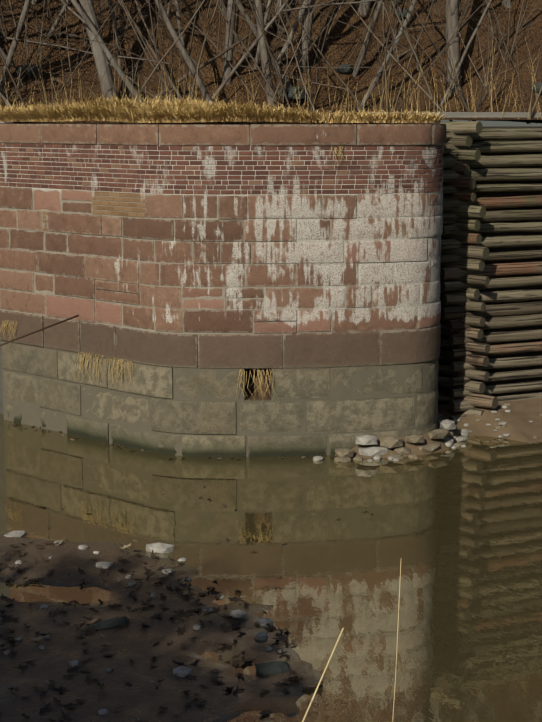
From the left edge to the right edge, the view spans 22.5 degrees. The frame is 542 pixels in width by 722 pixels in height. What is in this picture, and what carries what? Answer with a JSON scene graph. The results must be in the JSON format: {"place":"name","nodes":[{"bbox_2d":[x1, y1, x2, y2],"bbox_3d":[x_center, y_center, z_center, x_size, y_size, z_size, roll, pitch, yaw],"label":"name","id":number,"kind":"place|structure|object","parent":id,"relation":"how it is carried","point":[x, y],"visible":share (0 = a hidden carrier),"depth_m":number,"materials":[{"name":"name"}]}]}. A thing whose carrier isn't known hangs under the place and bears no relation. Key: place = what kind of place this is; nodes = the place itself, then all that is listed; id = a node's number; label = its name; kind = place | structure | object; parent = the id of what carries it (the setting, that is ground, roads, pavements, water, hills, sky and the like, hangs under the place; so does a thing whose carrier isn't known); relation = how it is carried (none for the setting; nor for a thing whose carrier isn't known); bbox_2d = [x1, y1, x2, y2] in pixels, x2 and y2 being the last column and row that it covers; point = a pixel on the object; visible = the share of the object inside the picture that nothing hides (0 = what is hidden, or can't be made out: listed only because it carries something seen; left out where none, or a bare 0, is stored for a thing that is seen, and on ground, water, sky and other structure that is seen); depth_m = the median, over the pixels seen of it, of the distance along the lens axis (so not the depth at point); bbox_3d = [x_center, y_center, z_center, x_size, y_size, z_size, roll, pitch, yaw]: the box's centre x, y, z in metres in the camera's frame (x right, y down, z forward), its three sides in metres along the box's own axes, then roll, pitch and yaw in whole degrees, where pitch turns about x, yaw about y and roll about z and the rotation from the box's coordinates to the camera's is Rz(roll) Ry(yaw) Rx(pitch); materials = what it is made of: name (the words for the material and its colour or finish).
{"place":"outdoors","nodes":[
{"label":"outdoors","id":0,"kind":"place"},
{"bbox_2d":[0,534,325,721],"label":"muddy bank","id":1,"kind":"structure","parent":0,"point":[142,697],"depth_m":14.08,"materials":[{"name":"brown soil"}]},
{"bbox_2d":[4,531,282,714],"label":"stones","id":2,"kind":"object","parent":1,"relation":"on","point":[181,671],"visible":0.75,"depth_m":15.05,"materials":[{"name":"stone"}]},
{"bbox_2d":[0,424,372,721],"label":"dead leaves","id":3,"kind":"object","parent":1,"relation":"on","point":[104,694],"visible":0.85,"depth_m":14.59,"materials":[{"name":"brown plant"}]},
{"bbox_2d":[88,616,289,674],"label":"rocks","id":4,"kind":"object","parent":1,"relation":"on","point":[271,667],"visible":0.85,"depth_m":13.65,"materials":[{"name":"grey stone"}]},
{"bbox_2d":[0,93,448,122],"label":"dry grass","id":5,"kind":"structure","parent":0,"point":[171,111],"depth_m":21.82,"materials":[{"name":"yellow plant"}]},
{"bbox_2d":[0,414,541,721],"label":"creek water","id":6,"kind":"structure","parent":0,"point":[456,532],"depth_m":17.65,"materials":[{"name":"brown liquid"}]},
{"bbox_2d":[0,0,541,123],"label":"hillside ground","id":7,"kind":"structure","parent":0,"point":[235,89],"depth_m":29.49,"materials":[{"name":"brown soil"}]},
{"bbox_2d":[0,0,510,122],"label":"hillside trees","id":8,"kind":"object","parent":7,"relation":"on","point":[102,55],"visible":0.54,"depth_m":28.19,"materials":[{"name":"grey plant"}]},
{"bbox_2d":[0,0,541,123],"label":"bare branches","id":9,"kind":"object","parent":7,"relation":"on","point":[225,9],"visible":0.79,"depth_m":27.43,"materials":[{"name":"grey plant"}]},
{"bbox_2d":[0,36,541,124],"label":"dry weed stalks","id":10,"kind":"object","parent":7,"relation":"on","point":[491,90],"visible":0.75,"depth_m":26.85,"materials":[{"name":"beige plant"}]},
{"bbox_2d":[0,9,541,100],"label":"hillside rocks","id":11,"kind":"object","parent":7,"relation":"on","point":[343,69],"visible":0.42,"depth_m":28.73,"materials":[{"name":"stone"}]},
{"bbox_2d":[370,112,541,117],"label":"crib top plank","id":12,"kind":"object","parent":7,"relation":"on","point":[497,114],"visible":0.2,"depth_m":25.88,"materials":[{"name":"grey wood"}]},
{"bbox_2d":[349,392,541,458],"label":"silt bank","id":13,"kind":"structure","parent":0,"point":[519,417],"depth_m":23.94,"materials":[{"name":"brown soil"}]},
{"bbox_2d":[313,403,541,462],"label":"rocks","id":14,"kind":"object","parent":13,"relation":"on","point":[343,455],"visible":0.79,"depth_m":22.35,"materials":[{"name":"stone"}]},
{"bbox_2d":[438,126,541,396],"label":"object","id":15,"kind":"structure","parent":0,"point":[504,249],"depth_m":24.85,"materials":[{"name":"brown wood"}]},
{"bbox_2d":[449,415,465,419],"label":"crib log","id":16,"kind":"object","parent":15,"relation":"attached to","point":[460,417],"visible":0.17,"depth_m":24.35,"materials":[{"name":"brown wood"}]},
{"bbox_2d":[438,404,484,415],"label":"crib log","id":17,"kind":"object","parent":16,"relation":"on","point":[476,412],"visible":0.19,"depth_m":24.40,"materials":[{"name":"brown wood"}]},
{"bbox_2d":[438,389,497,408],"bbox_3d":[3.282,0.646,24.734,1.836,0.248,0.240,9,13,41],"label":"crib log","id":18,"kind":"object","parent":17,"relation":"on","point":[479,400],"visible":0.52,"depth_m":24.31,"materials":[{"name":"brown wood"}]},
{"bbox_2d":[438,376,484,393],"bbox_3d":[3.168,0.392,24.779,1.598,0.217,0.222,9,13,41],"label":"crib log","id":19,"kind":"object","parent":18,"relation":"on","point":[472,386],"visible":0.48,"depth_m":24.36,"materials":[{"name":"brown wood"}]},
{"bbox_2d":[440,262,541,279],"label":"crib log","id":20,"kind":"object","parent":15,"relation":"on","point":[456,273],"visible":0.83,"depth_m":24.42,"materials":[{"name":"brown wood"}]},
{"bbox_2d":[440,258,484,270],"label":"crib log","id":21,"kind":"object","parent":20,"relation":"on","point":[470,264],"visible":0.42,"depth_m":24.00,"materials":[{"name":"brown wood"}]},
{"bbox_2d":[441,245,488,258],"bbox_3d":[3.070,-1.988,24.438,1.855,0.242,0.241,9,13,41],"label":"crib log","id":22,"kind":"object","parent":21,"relation":"on","point":[472,252],"visible":0.33,"depth_m":23.95,"materials":[{"name":"brown wood"}]},
{"bbox_2d":[441,233,481,243],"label":"crib log","id":23,"kind":"object","parent":22,"relation":"on","point":[469,238],"visible":0.29,"depth_m":23.98,"materials":[{"name":"brown wood"}]},
{"bbox_2d":[440,250,541,262],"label":"crib log","id":24,"kind":"object","parent":15,"relation":"attached to","point":[498,256],"visible":0.67,"depth_m":24.50,"materials":[{"name":"brown wood"}]},
{"bbox_2d":[441,301,541,318],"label":"crib log","id":25,"kind":"object","parent":15,"relation":"attached to","point":[498,310],"visible":0.79,"depth_m":24.53,"materials":[{"name":"brown wood"}]},
{"bbox_2d":[441,235,541,249],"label":"crib log","id":26,"kind":"object","parent":15,"relation":"on","point":[508,241],"visible":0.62,"depth_m":24.44,"materials":[{"name":"brown wood"}]},
{"bbox_2d":[441,276,541,290],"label":"crib log","id":27,"kind":"object","parent":15,"relation":"attached to","point":[498,283],"visible":0.85,"depth_m":24.46,"materials":[{"name":"brown wood"}]},
{"bbox_2d":[442,168,541,182],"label":"crib log","id":28,"kind":"object","parent":15,"relation":"on","point":[512,174],"visible":0.73,"depth_m":24.31,"materials":[{"name":"brown wood"}]},
{"bbox_2d":[443,154,541,168],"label":"crib log","id":29,"kind":"object","parent":28,"relation":"on","point":[505,161],"visible":0.65,"depth_m":24.31,"materials":[{"name":"brown wood"}]},
{"bbox_2d":[442,195,541,209],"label":"crib log","id":30,"kind":"object","parent":15,"relation":"attached to","point":[500,202],"visible":0.69,"depth_m":24.32,"materials":[{"name":"brown wood"}]},
{"bbox_2d":[442,289,541,303],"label":"crib log","id":31,"kind":"object","parent":15,"relation":"attached to","point":[509,296],"visible":0.94,"depth_m":24.47,"materials":[{"name":"brown wood"}]},
{"bbox_2d":[442,209,541,223],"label":"crib log","id":32,"kind":"object","parent":15,"relation":"on","point":[501,215],"visible":0.67,"depth_m":24.44,"materials":[{"name":"brown wood"}]},
{"bbox_2d":[442,222,541,234],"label":"crib log","id":33,"kind":"object","parent":15,"relation":"attached to","point":[500,227],"visible":0.79,"depth_m":24.43,"materials":[{"name":"brown wood"}]},
{"bbox_2d":[443,219,480,230],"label":"crib log","id":34,"kind":"object","parent":33,"relation":"on","point":[466,224],"visible":0.29,"depth_m":23.93,"materials":[{"name":"brown wood"}]},
{"bbox_2d":[443,204,485,217],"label":"crib log","id":35,"kind":"object","parent":34,"relation":"on","point":[468,211],"visible":0.33,"depth_m":23.85,"materials":[{"name":"brown wood"}]},
{"bbox_2d":[443,192,475,200],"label":"crib log","id":36,"kind":"object","parent":35,"relation":"on","point":[464,196],"visible":0.35,"depth_m":23.95,"materials":[{"name":"brown wood"}]},
{"bbox_2d":[443,176,475,189],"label":"crib log","id":37,"kind":"object","parent":36,"relation":"on","point":[464,183],"visible":0.19,"depth_m":23.87,"materials":[{"name":"brown wood"}]},
{"bbox_2d":[443,164,469,174],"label":"crib log","id":38,"kind":"object","parent":37,"relation":"on","point":[461,169],"visible":0.23,"depth_m":23.89,"materials":[{"name":"brown wood"}]},
{"bbox_2d":[443,149,480,160],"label":"crib log","id":39,"kind":"object","parent":38,"relation":"on","point":[466,155],"visible":0.25,"depth_m":23.77,"materials":[{"name":"brown wood"}]},
{"bbox_2d":[442,184,541,193],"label":"crib log","id":40,"kind":"object","parent":15,"relation":"on","point":[500,188],"visible":0.71,"depth_m":24.35,"materials":[{"name":"brown wood"}]},
{"bbox_2d":[443,141,541,153],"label":"crib log","id":41,"kind":"object","parent":15,"relation":"attached to","point":[504,146],"visible":0.69,"depth_m":24.30,"materials":[{"name":"brown wood"}]},
{"bbox_2d":[446,135,472,146],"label":"crib log","id":42,"kind":"object","parent":41,"relation":"on","point":[461,140],"visible":0.23,"depth_m":23.80,"materials":[{"name":"brown wood"}]},
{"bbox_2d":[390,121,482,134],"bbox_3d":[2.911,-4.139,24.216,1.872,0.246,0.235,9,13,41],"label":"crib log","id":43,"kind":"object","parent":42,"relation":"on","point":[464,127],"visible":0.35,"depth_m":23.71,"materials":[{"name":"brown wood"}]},
{"bbox_2d":[446,313,541,331],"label":"crib log","id":44,"kind":"object","parent":15,"relation":"attached to","point":[499,322],"visible":0.79,"depth_m":24.55,"materials":[{"name":"brown wood"}]},
{"bbox_2d":[446,128,541,140],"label":"crib log","id":45,"kind":"object","parent":15,"relation":"on","point":[509,133],"visible":0.71,"depth_m":24.34,"materials":[{"name":"brown wood"}]},
{"bbox_2d":[448,329,541,344],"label":"crib log","id":46,"kind":"object","parent":15,"relation":"on","point":[497,337],"visible":0.9,"depth_m":24.56,"materials":[{"name":"brown wood"}]},
{"bbox_2d":[448,392,541,411],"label":"crib log","id":47,"kind":"object","parent":15,"relation":"attached to","point":[459,405],"visible":0.46,"depth_m":24.45,"materials":[{"name":"brown wood"}]},
{"bbox_2d":[449,341,541,358],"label":"crib log","id":48,"kind":"object","parent":15,"relation":"attached to","point":[510,348],"visible":0.85,"depth_m":24.65,"materials":[{"name":"brown wood"}]},
{"bbox_2d":[440,337,489,352],"bbox_3d":[3.170,-0.325,24.649,1.756,0.181,0.177,9,13,41],"label":"crib log","id":49,"kind":"object","parent":48,"relation":"on","point":[475,347],"visible":0.42,"depth_m":24.23,"materials":[{"name":"brown wood"}]},
{"bbox_2d":[440,323,482,339],"bbox_3d":[3.102,-0.575,24.665,1.628,0.209,0.198,9,13,41],"label":"crib log","id":50,"kind":"object","parent":49,"relation":"on","point":[474,333],"visible":0.29,"depth_m":24.22,"materials":[{"name":"brown wood"}]},
{"bbox_2d":[440,315,484,326],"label":"crib log","id":51,"kind":"object","parent":50,"relation":"on","point":[470,320],"visible":0.33,"depth_m":24.14,"materials":[{"name":"brown wood"}]},
{"bbox_2d":[440,298,485,311],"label":"crib log","id":52,"kind":"object","parent":51,"relation":"on","point":[473,306],"visible":0.31,"depth_m":24.13,"materials":[{"name":"brown wood"}]},
{"bbox_2d":[440,286,479,299],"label":"crib log","id":53,"kind":"object","parent":52,"relation":"on","point":[471,293],"visible":0.35,"depth_m":24.14,"materials":[{"name":"brown wood"}]},
{"bbox_2d":[440,275,489,284],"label":"crib log","id":54,"kind":"object","parent":53,"relation":"on","point":[474,280],"visible":0.35,"depth_m":24.00,"materials":[{"name":"brown wood"}]},
{"bbox_2d":[449,369,541,385],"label":"crib log","id":55,"kind":"object","parent":15,"relation":"attached to","point":[497,376],"visible":0.81,"depth_m":24.65,"materials":[{"name":"brown wood"}]},
{"bbox_2d":[438,364,489,380],"bbox_3d":[3.183,0.166,24.706,1.713,0.192,0.181,9,13,41],"label":"crib log","id":56,"kind":"object","parent":55,"relation":"on","point":[473,374],"visible":0.46,"depth_m":24.32,"materials":[{"name":"brown wood"}]},
{"bbox_2d":[438,350,488,366],"bbox_3d":[3.172,-0.092,24.690,1.710,0.203,0.196,9,13,41],"label":"crib log","id":57,"kind":"object","parent":56,"relation":"on","point":[476,360],"visible":0.44,"depth_m":24.27,"materials":[{"name":"brown wood"}]},
{"bbox_2d":[450,355,541,370],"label":"crib log","id":58,"kind":"object","parent":15,"relation":"attached to","point":[513,362],"visible":0.81,"depth_m":24.61,"materials":[{"name":"brown wood"}]},
{"bbox_2d":[450,381,541,397],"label":"crib log","id":59,"kind":"object","parent":15,"relation":"attached to","point":[507,388],"visible":0.81,"depth_m":24.69,"materials":[{"name":"brown wood"}]},
{"bbox_2d":[441,120,541,126],"label":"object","id":60,"kind":"structure","parent":0,"point":[484,123],"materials":[{"name":"grey wood"}]},
{"label":"river bed ground","id":61,"kind":"structure","parent":0,"visible":0},
{"bbox_2d":[0,340,3,413],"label":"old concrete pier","id":62,"kind":"structure","parent":61,"relation":"on","point":[1,398],"depth_m":25.39,"materials":[{"name":"grey concrete"}]},
{"bbox_2d":[0,123,446,457],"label":"stone wall","id":63,"kind":"structure","parent":61,"relation":"on","point":[189,271],"depth_m":22.12,"materials":[{"name":"stone"}]},
{"bbox_2d":[0,315,78,345],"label":"stick","id":64,"kind":"object","parent":63,"relation":"attached to","point":[38,330],"visible":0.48,"depth_m":22.84,"materials":[{"name":"brown wood"}]},
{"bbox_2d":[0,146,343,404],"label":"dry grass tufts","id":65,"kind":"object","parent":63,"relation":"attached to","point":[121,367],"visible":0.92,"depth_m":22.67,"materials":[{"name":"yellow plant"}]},
{"bbox_2d":[72,122,443,123],"bbox_3d":[-1.023,-4.089,23.395,7.791,0.020,4.340,0,10,-1],"label":"wall coping","id":66,"kind":"object","parent":63,"relation":"on","point":[221,122],"depth_m":23.87,"materials":[{"name":"stone"}]},
{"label":"bank ground","id":67,"kind":"structure","parent":0,"visible":0},
{"bbox_2d":[302,563,400,721],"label":"reed stalks","id":68,"kind":"object","parent":67,"relation":"on","point":[333,652],"visible":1,"depth_m":2.70,"materials":[{"name":"beige plant"}]}
]}

